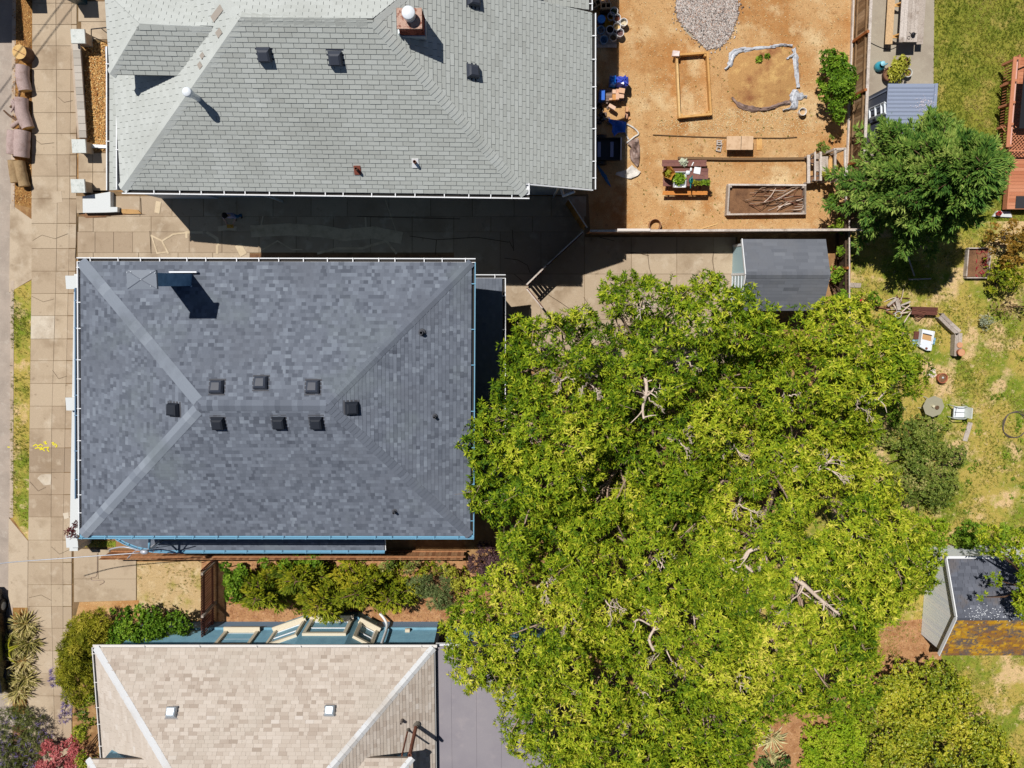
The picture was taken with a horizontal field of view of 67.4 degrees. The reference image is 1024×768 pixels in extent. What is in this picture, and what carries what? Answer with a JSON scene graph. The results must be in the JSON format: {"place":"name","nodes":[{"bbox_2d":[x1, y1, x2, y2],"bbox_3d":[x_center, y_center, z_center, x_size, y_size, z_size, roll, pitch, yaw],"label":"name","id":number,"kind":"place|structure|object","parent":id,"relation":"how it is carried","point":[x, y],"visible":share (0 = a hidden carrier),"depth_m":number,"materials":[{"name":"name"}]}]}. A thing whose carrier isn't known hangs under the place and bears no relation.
{"place":"outdoors","nodes":[
{"label":"outdoors","id":0,"kind":"place"},
{"bbox_2d":[0,0,11,766],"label":"road","id":1,"kind":"structure","parent":0,"point":[5,68],"depth_m":32.94,"materials":[{"name":"grey asphalt"}]},
{"bbox_2d":[0,588,12,693],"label":"parked car","id":2,"kind":"object","parent":1,"relation":"on","point":[5,672],"visible":0.97,"depth_m":34.44,"materials":[{"name":"paint"}]},
{"bbox_2d":[10,280,13,517],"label":"kerb","id":3,"kind":"structure","parent":1,"relation":"on","point":[11,378],"depth_m":33.29,"materials":[{"name":"concrete"}]},
{"bbox_2d":[11,0,15,208],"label":"kerb","id":4,"kind":"structure","parent":1,"relation":"on","point":[13,91],"depth_m":31.57,"materials":[{"name":"concrete"}]},
{"bbox_2d":[7,0,76,767],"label":"pavement","id":5,"kind":"structure","parent":0,"point":[54,172],"depth_m":33.05,"materials":[{"name":"concrete"}]},
{"bbox_2d":[0,705,52,767],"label":"bush","id":6,"kind":"object","parent":5,"relation":"on","point":[31,738],"visible":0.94,"depth_m":34.62,"materials":[{"name":"green plant"}]},
{"bbox_2d":[12,627,43,658],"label":"flax plant","id":7,"kind":"object","parent":5,"relation":"on","point":[29,646],"visible":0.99,"depth_m":34.62,"materials":[{"name":"green plant"}]},
{"bbox_2d":[34,733,87,767],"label":"shrub","id":8,"kind":"object","parent":5,"relation":"on","point":[71,754],"visible":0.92,"depth_m":34.59,"materials":[{"name":"pink plant"}]},
{"bbox_2d":[73,547,136,615],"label":"path","id":9,"kind":"structure","parent":0,"point":[119,577],"depth_m":34.40,"materials":[{"name":"concrete"}]},
{"bbox_2d":[75,600,138,622],"bbox_3d":[-18.303,10.267,34.616,3.000,0.001,1.075,0,98,0],"label":"dry edge","id":10,"kind":"object","parent":9,"relation":"on","point":[93,606],"visible":0.4,"depth_m":34.59,"materials":[{"name":"brown soil"}]},
{"bbox_2d":[75,191,736,369],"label":"driveway","id":11,"kind":"structure","parent":0,"point":[520,243],"depth_m":32.45,"materials":[{"name":"concrete"}]},
{"bbox_2d":[76,192,120,212],"bbox_3d":[-17.361,-7.594,32.134,1.796,0.300,0.859,0,98,0],"label":"landing","id":12,"kind":"object","parent":11,"relation":"on","point":[99,203],"visible":1,"depth_m":32.01,"materials":[{"name":"concrete"}]},
{"bbox_2d":[730,238,830,310],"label":"garden shed","id":13,"kind":"structure","parent":11,"relation":"on","point":[783,273],"depth_m":30.23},
{"bbox_2d":[10,0,858,767],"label":"ground","id":14,"kind":"structure","parent":0,"point":[482,530],"depth_m":34.17,"materials":[{"name":"soil"}]},
{"bbox_2d":[8,517,27,607],"bbox_3d":[-22.091,8.038,34.389,0.874,0.136,4.200,5,97,-1],"label":"driveway apron","id":15,"kind":"object","parent":14,"relation":"on","point":[18,578],"visible":0.94,"depth_m":34.36,"materials":[{"name":"concrete"}]},
{"bbox_2d":[9,204,31,292],"bbox_3d":[-20.814,-5.708,32.580,0.956,0.136,3.732,5,97,-1],"label":"driveway apron","id":16,"kind":"object","parent":14,"relation":"on","point":[20,267],"visible":1,"depth_m":32.52,"materials":[{"name":"concrete"}]},
{"bbox_2d":[13,608,27,713],"bbox_3d":[-22.436,12.659,34.946,0.749,0.001,5.288,5,97,-1],"label":"planting strip","id":17,"kind":"object","parent":14,"relation":"on","point":[18,611],"visible":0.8,"depth_m":34.92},
{"bbox_2d":[1,670,34,706],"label":"flax plant","id":18,"kind":"object","parent":17,"relation":"on","point":[12,695],"visible":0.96,"depth_m":34.91,"materials":[{"name":"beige plant"}]},
{"bbox_2d":[7,647,36,676],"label":"flax plant","id":19,"kind":"object","parent":17,"relation":"on","point":[18,664],"visible":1,"depth_m":34.74,"materials":[{"name":"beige plant"}]},
{"bbox_2d":[6,609,40,642],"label":"flax plant","id":20,"kind":"object","parent":17,"relation":"on","point":[20,625],"visible":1,"depth_m":34.49,"materials":[{"name":"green plant"}]},
{"bbox_2d":[7,663,39,693],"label":"flax plant","id":21,"kind":"object","parent":17,"relation":"on","point":[22,675],"visible":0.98,"depth_m":34.80,"materials":[{"name":"green plant"}]},
{"bbox_2d":[13,281,30,538],"bbox_3d":[-21.438,1.250,33.444,0.862,0.001,11.546,5,97,-1],"label":"grass strip","id":22,"kind":"object","parent":14,"relation":"on","point":[21,368],"depth_m":33.39,"materials":[{"name":"green plant"}]},
{"bbox_2d":[9,288,30,526],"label":"grass","id":23,"kind":"structure","parent":22,"relation":"on","point":[16,444],"depth_m":33.43,"materials":[{"name":"green plant"}]},
{"bbox_2d":[15,0,31,207],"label":"mulch strip","id":24,"kind":"object","parent":14,"relation":"on","point":[19,24],"visible":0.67,"depth_m":31.55,"materials":[{"name":"brown wood"}]},
{"bbox_2d":[13,129,30,157],"bbox_3d":[-20.233,-9.907,31.675,0.629,0.618,1.090,7,97,-1],"label":"log","id":25,"kind":"object","parent":24,"relation":"on","point":[21,143],"visible":1,"depth_m":31.46,"materials":[{"name":"brown wood"}]},
{"bbox_2d":[12,0,31,203],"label":"wood chips","id":26,"kind":"object","parent":24,"relation":"on","point":[28,95],"visible":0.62,"depth_m":31.51,"materials":[{"name":"brown wood"}]},
{"bbox_2d":[13,160,30,186],"bbox_3d":[-20.390,-8.737,31.925,0.444,0.450,1.040,-8,97,1],"label":"log","id":27,"kind":"object","parent":24,"relation":"on","point":[21,173],"visible":1,"depth_m":31.77,"materials":[{"name":"beige wood"}]},
{"bbox_2d":[12,45,34,63],"bbox_3d":[-19.882,-13.437,31.235,0.660,0.557,0.660,0,98,0],"label":"stump","id":28,"kind":"object","parent":24,"relation":"on","point":[25,55],"visible":1,"depth_m":30.99,"materials":[{"name":"brown wood"}]},
{"bbox_2d":[15,64,32,92],"bbox_3d":[-19.977,-12.493,31.392,0.580,0.523,1.062,0,98,0],"label":"log","id":29,"kind":"object","parent":24,"relation":"on","point":[22,76],"visible":1,"depth_m":31.21,"materials":[{"name":"brown wood"}]},
{"bbox_2d":[14,97,34,130],"bbox_3d":[-20.086,-11.123,31.574,0.585,0.525,1.288,-8,97,1],"label":"log","id":30,"kind":"object","parent":24,"relation":"on","point":[23,115],"visible":1,"depth_m":31.39,"materials":[{"name":"brown wood"}]},
{"bbox_2d":[71,44,87,139],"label":"wall","id":31,"kind":"structure","parent":14,"relation":"on","point":[78,81],"depth_m":31.31,"materials":[{"name":"concrete"}]},
{"bbox_2d":[70,29,92,46],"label":"gate pier","id":32,"kind":"structure","parent":14,"relation":"on","point":[82,37],"depth_m":30.71,"materials":[{"name":"concrete"}]},
{"bbox_2d":[53,605,113,708],"bbox_3d":[-18.923,12.036,33.804,2.489,2.161,4.951,23,97,-3],"label":"hedge","id":33,"kind":"object","parent":14,"relation":"on","point":[74,659],"visible":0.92,"depth_m":33.34,"materials":[{"name":"green plant"}]},
{"bbox_2d":[71,694,99,767],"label":"hedge","id":34,"kind":"object","parent":14,"relation":"on","point":[83,733],"visible":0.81,"depth_m":33.87,"materials":[{"name":"green plant"}]},
{"bbox_2d":[77,0,106,41],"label":"front walk","id":35,"kind":"structure","parent":14,"relation":"on","point":[91,14],"depth_m":31.28,"materials":[{"name":"concrete"}]},
{"bbox_2d":[78,152,106,191],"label":"front walk","id":36,"kind":"structure","parent":14,"relation":"on","point":[92,168],"depth_m":32.07,"materials":[{"name":"concrete"}]},
{"bbox_2d":[84,42,107,150],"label":"wood chips","id":37,"kind":"object","parent":14,"relation":"on","point":[95,54],"visible":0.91,"depth_m":31.66,"materials":[{"name":"brown wood"}]},
{"bbox_2d":[137,561,200,619],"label":"dry grass","id":38,"kind":"structure","parent":14,"relation":"on","point":[152,583],"depth_m":34.47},
{"bbox_2d":[106,602,194,643],"bbox_3d":[-15.748,10.627,33.626,3.980,2.142,2.185,0,98,0],"label":"hedge","id":39,"kind":"object","parent":38,"relation":"on","point":[152,623],"visible":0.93,"depth_m":33.04,"materials":[{"name":"green plant"}]},
{"bbox_2d":[99,550,465,559],"bbox_3d":[-9.903,7.448,33.620,15.775,1.220,0.076,0,98,0],"label":"board fence","id":40,"kind":"object","parent":14,"relation":"on","point":[422,554],"visible":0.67,"depth_m":33.22,"materials":[{"name":"beige wood"}]},
{"bbox_2d":[65,257,505,558],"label":"grey roofed house","id":41,"kind":"structure","parent":14,"relation":"on","point":[270,405],"depth_m":26.63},
{"bbox_2d":[257,553,324,571],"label":"shrub","id":42,"kind":"object","parent":14,"relation":"on","point":[313,564],"visible":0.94,"depth_m":33.09,"materials":[{"name":"green plant"}]},
{"bbox_2d":[85,612,554,767],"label":"beige roofed house","id":43,"kind":"structure","parent":14,"relation":"on","point":[357,690],"depth_m":30.97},
{"bbox_2d":[214,627,259,643],"bbox_3d":[-11.878,10.914,33.107,1.589,1.355,0.310,0,97,0],"label":"window","id":44,"kind":"structure","parent":43,"relation":"in","point":[227,630],"depth_m":33.69,"materials":[{"name":"beige paint"}]},
{"bbox_2d":[265,617,306,643],"bbox_3d":[-9.769,10.667,33.004,1.544,1.455,0.300,-20,97,3],"label":"window","id":45,"kind":"structure","parent":43,"relation":"in","point":[300,622],"depth_m":33.48,"materials":[{"name":"beige paint"}]},
{"bbox_2d":[302,615,353,635],"bbox_3d":[-7.906,10.378,32.966,1.922,1.455,0.310,0,97,0],"label":"window","id":46,"kind":"structure","parent":43,"relation":"in","point":[347,618],"depth_m":32.79,"materials":[{"name":"beige paint"}]},
{"bbox_2d":[352,617,380,643],"bbox_3d":[-6.261,10.700,33.009,1.013,1.455,0.300,29,97,-4],"label":"window","id":47,"kind":"structure","parent":43,"relation":"in","point":[362,622],"depth_m":33.36,"materials":[{"name":"beige paint"}]},
{"bbox_2d":[201,558,490,622],"bbox_3d":[-7.493,9.298,34.500,13.102,0.001,3.027,0,98,0],"label":"side garden","id":48,"kind":"object","parent":14,"relation":"on","point":[422,613],"visible":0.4,"depth_m":34.59,"materials":[{"name":"brown soil"}]},
{"bbox_2d":[200,560,216,636],"bbox_3d":[-13.346,9.641,33.772,0.135,1.550,3.560,3,97,0],"label":"slatted fence","id":49,"kind":"object","parent":48,"relation":"on","point":[207,588],"visible":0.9,"depth_m":33.70,"materials":[{"name":"brown wood"}]},
{"bbox_2d":[219,561,249,604],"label":"shrub","id":50,"kind":"object","parent":48,"relation":"on","point":[231,578],"visible":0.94,"depth_m":32.98,"materials":[{"name":"green plant"}]},
{"bbox_2d":[225,561,298,614],"bbox_3d":[-11.005,9.196,33.315,3.199,2.568,2.451,-25,97,3],"label":"cedar bush","id":51,"kind":"object","parent":48,"relation":"on","point":[254,593],"visible":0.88,"depth_m":32.88,"materials":[{"name":"green plant"}]},
{"bbox_2d":[265,553,348,598],"bbox_3d":[-9.029,8.187,33.323,3.469,2.278,2.610,-15,97,2],"label":"cedar bush","id":52,"kind":"object","parent":48,"relation":"on","point":[292,580],"visible":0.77,"depth_m":32.95,"materials":[{"name":"green plant"}]},
{"bbox_2d":[282,568,364,624],"bbox_3d":[-8.095,9.316,33.139,3.991,2.898,2.561,30,96,-4],"label":"cedar bush","id":53,"kind":"object","parent":48,"relation":"on","point":[323,606],"visible":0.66,"depth_m":32.52,"materials":[{"name":"green plant"}]},
{"bbox_2d":[202,560,483,621],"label":"litter","id":54,"kind":"object","parent":48,"relation":"on","point":[336,596],"visible":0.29,"depth_m":34.56,"materials":[{"name":"brown plant"}]},
{"bbox_2d":[252,560,465,614],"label":"weeds","id":55,"kind":"object","parent":48,"relation":"on","point":[422,569],"visible":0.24,"depth_m":34.14,"materials":[{"name":"green plant"}]},
{"bbox_2d":[328,560,395,611],"bbox_3d":[-6.526,8.771,33.162,2.926,2.649,2.338,0,98,0],"label":"cedar bush","id":56,"kind":"object","parent":48,"relation":"on","point":[354,586],"visible":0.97,"depth_m":32.93,"materials":[{"name":"green plant"}]},
{"bbox_2d":[369,571,421,614],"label":"cedar bush","id":57,"kind":"object","parent":48,"relation":"on","point":[395,597],"visible":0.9,"depth_m":33.24,"materials":[{"name":"green plant"}]},
{"bbox_2d":[403,559,459,611],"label":"shrub","id":58,"kind":"object","parent":48,"relation":"on","point":[426,594],"visible":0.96,"depth_m":33.47,"materials":[{"name":"green plant"}]},
{"bbox_2d":[442,562,469,599],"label":"shrub","id":59,"kind":"object","parent":48,"relation":"on","point":[456,585],"visible":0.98,"depth_m":33.32,"materials":[{"name":"green plant"}]},
{"bbox_2d":[105,0,595,201],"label":"pale roofed house","id":60,"kind":"structure","parent":14,"relation":"on","point":[273,99],"depth_m":24.13,"materials":[{"name":"grey tile"}]},
{"bbox_2d":[250,254,453,257],"bbox_3d":[-6.516,-5.027,32.605,9.279,0.001,1.012,0,98,0],"label":"soil strip","id":61,"kind":"object","parent":14,"relation":"on","point":[352,256],"visible":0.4,"depth_m":32.55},
{"bbox_2d":[466,540,526,588],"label":"smoke bush","id":62,"kind":"object","parent":14,"relation":"on","point":[488,561],"visible":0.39,"depth_m":32.63,"materials":[{"name":"purple plant"}]},
{"bbox_2d":[437,476,773,767],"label":"tree","id":63,"kind":"object","parent":14,"relation":"on","point":[697,690],"visible":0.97,"depth_m":27.76,"materials":[{"name":"green plant"}]},
{"bbox_2d":[454,267,784,570],"bbox_3d":[3.538,0.922,28.864,11.854,9.088,10.516,0,98,0],"label":"tree","id":64,"kind":"object","parent":14,"relation":"on","point":[529,495],"visible":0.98,"depth_m":26.60,"materials":[{"name":"green plant"}]},
{"bbox_2d":[587,0,850,229],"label":"yard","id":65,"kind":"structure","parent":14,"relation":"on","point":[609,208],"depth_m":31.84,"materials":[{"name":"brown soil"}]},
{"bbox_2d":[596,134,621,165],"bbox_3d":[3.677,-9.678,31.716,1.632,0.584,1.185,0,98,0],"label":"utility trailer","id":66,"kind":"object","parent":65,"relation":"on","point":[608,148],"visible":0.76,"depth_m":31.65,"materials":[{"name":"black metal"}]},
{"bbox_2d":[615,123,639,177],"bbox_3d":[4.843,-9.692,31.887,1.059,0.184,2.238,0,98,0],"label":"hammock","id":67,"kind":"object","parent":65,"relation":"on","point":[631,171],"visible":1,"depth_m":31.92,"materials":[{"name":"fabric"}]},
{"bbox_2d":[662,160,707,194],"bbox_3d":[7.148,-8.551,31.803,1.918,0.740,1.406,0,98,0],"label":"picnic table","id":68,"kind":"object","parent":65,"relation":"on","point":[667,182],"visible":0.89,"depth_m":31.64,"materials":[{"name":"brown wood"}]},
{"bbox_2d":[674,51,711,119],"bbox_3d":[7.424,-12.265,31.519,1.377,0.300,2.538,-5,97,1],"label":"raised bed","id":69,"kind":"object","parent":65,"relation":"on","point":[705,55],"visible":0.99,"depth_m":31.44,"materials":[{"name":"brown wood"}]},
{"bbox_2d":[671,0,749,58],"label":"gravel","id":70,"kind":"structure","parent":65,"relation":"on","point":[719,35],"depth_m":31.22,"materials":[{"name":"grey gravel"}]},
{"bbox_2d":[656,107,813,133],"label":"litter","id":71,"kind":"object","parent":65,"relation":"on","point":[743,120],"visible":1,"depth_m":31.84,"materials":[{"name":"plant"}]},
{"bbox_2d":[678,157,810,160],"bbox_3d":[9.675,-9.392,31.968,5.515,0.160,0.137,0,98,0],"label":"edging board","id":72,"kind":"object","parent":65,"relation":"on","point":[744,158],"visible":0.91,"depth_m":31.89,"materials":[{"name":"brown wood"}]},
{"bbox_2d":[727,43,800,111],"bbox_3d":[10.391,-12.613,31.536,3.038,0.165,2.728,0,98,0],"label":"dirt mound","id":73,"kind":"object","parent":65,"relation":"on","point":[769,82],"visible":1,"depth_m":31.51,"materials":[{"name":"brown soil"}]},
{"bbox_2d":[724,43,806,111],"bbox_3d":[10.449,-12.582,31.506,3.460,0.167,2.710,0,98,0],"label":"plastic edging","id":74,"kind":"object","parent":73,"relation":"on","point":[795,95],"visible":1,"depth_m":31.54,"materials":[{"name":"grey plastic"}]},
{"bbox_2d":[724,184,805,215],"bbox_3d":[10.609,-7.696,32.090,3.320,0.360,1.280,0,98,0],"label":"raised bed","id":75,"kind":"object","parent":65,"relation":"on","point":[736,204],"visible":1,"depth_m":32.12,"materials":[{"name":"brown soil"}]},
{"bbox_2d":[803,148,845,183],"bbox_3d":[12.765,-8.899,31.417,1.271,1.380,1.236,-3,97,0],"label":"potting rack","id":76,"kind":"object","parent":65,"relation":"on","point":[820,162],"visible":0.88,"depth_m":31.36,"materials":[{"name":"white wood"}]},
{"bbox_2d":[816,47,860,125],"bbox_3d":[13.002,-11.854,30.740,1.778,1.992,3.004,0,98,0],"label":"shrub","id":77,"kind":"object","parent":65,"relation":"on","point":[841,83],"visible":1,"depth_m":30.21,"materials":[{"name":"green plant"}]},
{"bbox_2d":[586,228,862,233],"bbox_3d":[8.586,-6.250,31.471,10.964,1.905,0.110,0,97,0],"label":"board fence","id":78,"kind":"object","parent":14,"relation":"on","point":[689,231],"visible":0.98,"depth_m":30.53,"materials":[{"name":"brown wood"}]},
{"bbox_2d":[660,289,948,728],"bbox_3d":[10.780,4.814,29.730,10.942,8.388,16.943,0,98,0],"label":"tree","id":79,"kind":"object","parent":14,"relation":"on","point":[870,603],"visible":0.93,"depth_m":27.55,"materials":[{"name":"green plant"}]},
{"bbox_2d":[832,219,849,325],"bbox_3d":[13.710,-4.608,31.967,0.150,1.410,4.300,-3,97,0],"label":"board fence","id":80,"kind":"object","parent":14,"relation":"on","point":[844,238],"visible":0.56,"depth_m":31.57,"materials":[{"name":"brown wood"}]},
{"bbox_2d":[829,245,852,306],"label":"ivy","id":81,"kind":"object","parent":14,"relation":"on","point":[838,274],"visible":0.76,"depth_m":31.60,"materials":[{"name":"green plant"}]},
{"bbox_2d":[844,0,872,212],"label":"board fence","id":82,"kind":"object","parent":14,"relation":"on","point":[861,41],"visible":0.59,"depth_m":30.91,"materials":[{"name":"brown wood"}]},
{"bbox_2d":[746,619,941,767],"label":"bark ground","id":83,"kind":"structure","parent":0,"point":[920,653],"depth_m":35.04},
{"bbox_2d":[796,704,873,767],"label":"laurel","id":84,"kind":"object","parent":83,"relation":"on","point":[832,739],"visible":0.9,"depth_m":34.44,"materials":[{"name":"green plant"}]},
{"bbox_2d":[746,221,1023,767],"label":"dry lawn","id":85,"kind":"structure","parent":0,"point":[997,499],"depth_m":33.38,"materials":[{"name":"beige plant"}]},
{"bbox_2d":[872,401,904,443],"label":"weeds","id":86,"kind":"object","parent":85,"relation":"on","point":[896,411],"visible":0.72,"depth_m":32.87,"materials":[{"name":"green plant"}]},
{"bbox_2d":[867,413,967,517],"bbox_3d":[17.450,3.572,32.758,4.376,2.111,4.572,0,98,0],"label":"shrub","id":87,"kind":"object","parent":85,"relation":"on","point":[921,469],"visible":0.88,"depth_m":32.54,"materials":[{"name":"green plant"}]},
{"bbox_2d":[917,329,934,350],"bbox_3d":[17.708,-1.893,32.869,0.546,0.290,0.889,5,97,-1],"label":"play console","id":88,"kind":"object","parent":85,"relation":"on","point":[925,339],"visible":0.99,"depth_m":32.77,"materials":[{"name":"white plastic"}]},
{"bbox_2d":[917,396,943,416],"bbox_3d":[18.015,0.919,33.094,0.850,0.622,0.850,-22,97,3],"label":"patio table","id":89,"kind":"object","parent":85,"relation":"on","point":[929,410],"visible":1,"depth_m":32.79,"materials":[{"name":"concrete"}]},
{"bbox_2d":[915,515,951,556],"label":"weeds","id":90,"kind":"object","parent":85,"relation":"on","point":[942,528],"visible":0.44,"depth_m":33.67,"materials":[{"name":"green plant"}]},
{"bbox_2d":[908,307,962,355],"bbox_3d":[18.243,-2.445,32.780,3.059,0.352,0.963,42,96,-5],"label":"timber edge","id":91,"kind":"object","parent":85,"relation":"on","point":[948,324],"visible":1,"depth_m":32.61,"materials":[{"name":"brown wood"}]},
{"bbox_2d":[858,655,1020,767],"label":"laurel","id":92,"kind":"object","parent":85,"relation":"on","point":[925,719],"visible":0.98,"depth_m":32.51,"materials":[{"name":"green plant"}]},
{"bbox_2d":[921,545,1023,655],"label":"white shed","id":93,"kind":"structure","parent":85,"relation":"on","point":[949,627],"depth_m":32.25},
{"bbox_2d":[963,247,990,277],"bbox_3d":[19.684,-5.133,32.358,0.987,0.498,1.355,0,98,0],"label":"seed bed","id":94,"kind":"object","parent":85,"relation":"on","point":[975,264],"visible":0.97,"depth_m":32.48,"materials":[{"name":"brown wood"}]},
{"bbox_2d":[942,518,1013,549],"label":"weeds","id":95,"kind":"object","parent":85,"relation":"on","point":[960,538],"visible":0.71,"depth_m":33.75,"materials":[{"name":"green plant"}]},
{"bbox_2d":[938,338,1023,514],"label":"weeds","id":96,"kind":"object","parent":85,"relation":"on","point":[977,464],"visible":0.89,"depth_m":33.63,"materials":[{"name":"green plant"}]},
{"bbox_2d":[975,522,1023,621],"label":"tree","id":97,"kind":"object","parent":85,"relation":"on","point":[1018,596],"visible":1,"depth_m":30.05,"materials":[{"name":"green plant"}]},
{"bbox_2d":[982,256,1023,295],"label":"shrub","id":98,"kind":"object","parent":85,"relation":"on","point":[1008,273],"visible":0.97,"depth_m":31.71,"materials":[{"name":"green plant"}]},
{"bbox_2d":[983,218,1023,269],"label":"shrub","id":99,"kind":"object","parent":85,"relation":"on","point":[1018,260],"visible":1,"depth_m":31.41,"materials":[{"name":"green plant"}]},
{"bbox_2d":[858,0,933,213],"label":"concrete pad","id":100,"kind":"object","parent":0,"point":[922,62],"depth_m":31.45,"materials":[{"name":"grey concrete"}]},
{"bbox_2d":[882,62,908,83],"bbox_3d":[15.586,-12.569,31.227,0.921,0.791,0.864,34,96,-4],"label":"plant pot","id":101,"kind":"object","parent":100,"relation":"on","point":[891,74],"visible":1,"depth_m":31.09,"materials":[{"name":"ceramic"}]},
{"bbox_2d":[867,83,937,142],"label":"metal shed","id":102,"kind":"structure","parent":100,"relation":"on","point":[901,100],"depth_m":29.96,"materials":[{"name":"metal"}]},
{"bbox_2d":[885,0,925,44],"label":"picnic table","id":103,"kind":"object","parent":100,"relation":"on","point":[912,16],"visible":0.97,"depth_m":30.71,"materials":[{"name":"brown wood"}]},
{"bbox_2d":[820,104,1018,262],"bbox_3d":[15.398,-7.648,28.381,6.188,7.727,6.265,0,98,0],"label":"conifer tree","id":104,"kind":"object","parent":100,"relation":"on","point":[939,175],"visible":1,"depth_m":27.59,"materials":[{"name":"green plant"}]},
{"bbox_2d":[933,0,1023,220],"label":"lawn","id":105,"kind":"structure","parent":0,"point":[972,41],"depth_m":31.52,"materials":[{"name":"green plant"}]},
{"bbox_2d":[996,54,1023,209],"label":"deck","id":106,"kind":"structure","parent":105,"relation":"on","point":[1013,120],"depth_m":31.27,"materials":[{"name":"brown wood"}]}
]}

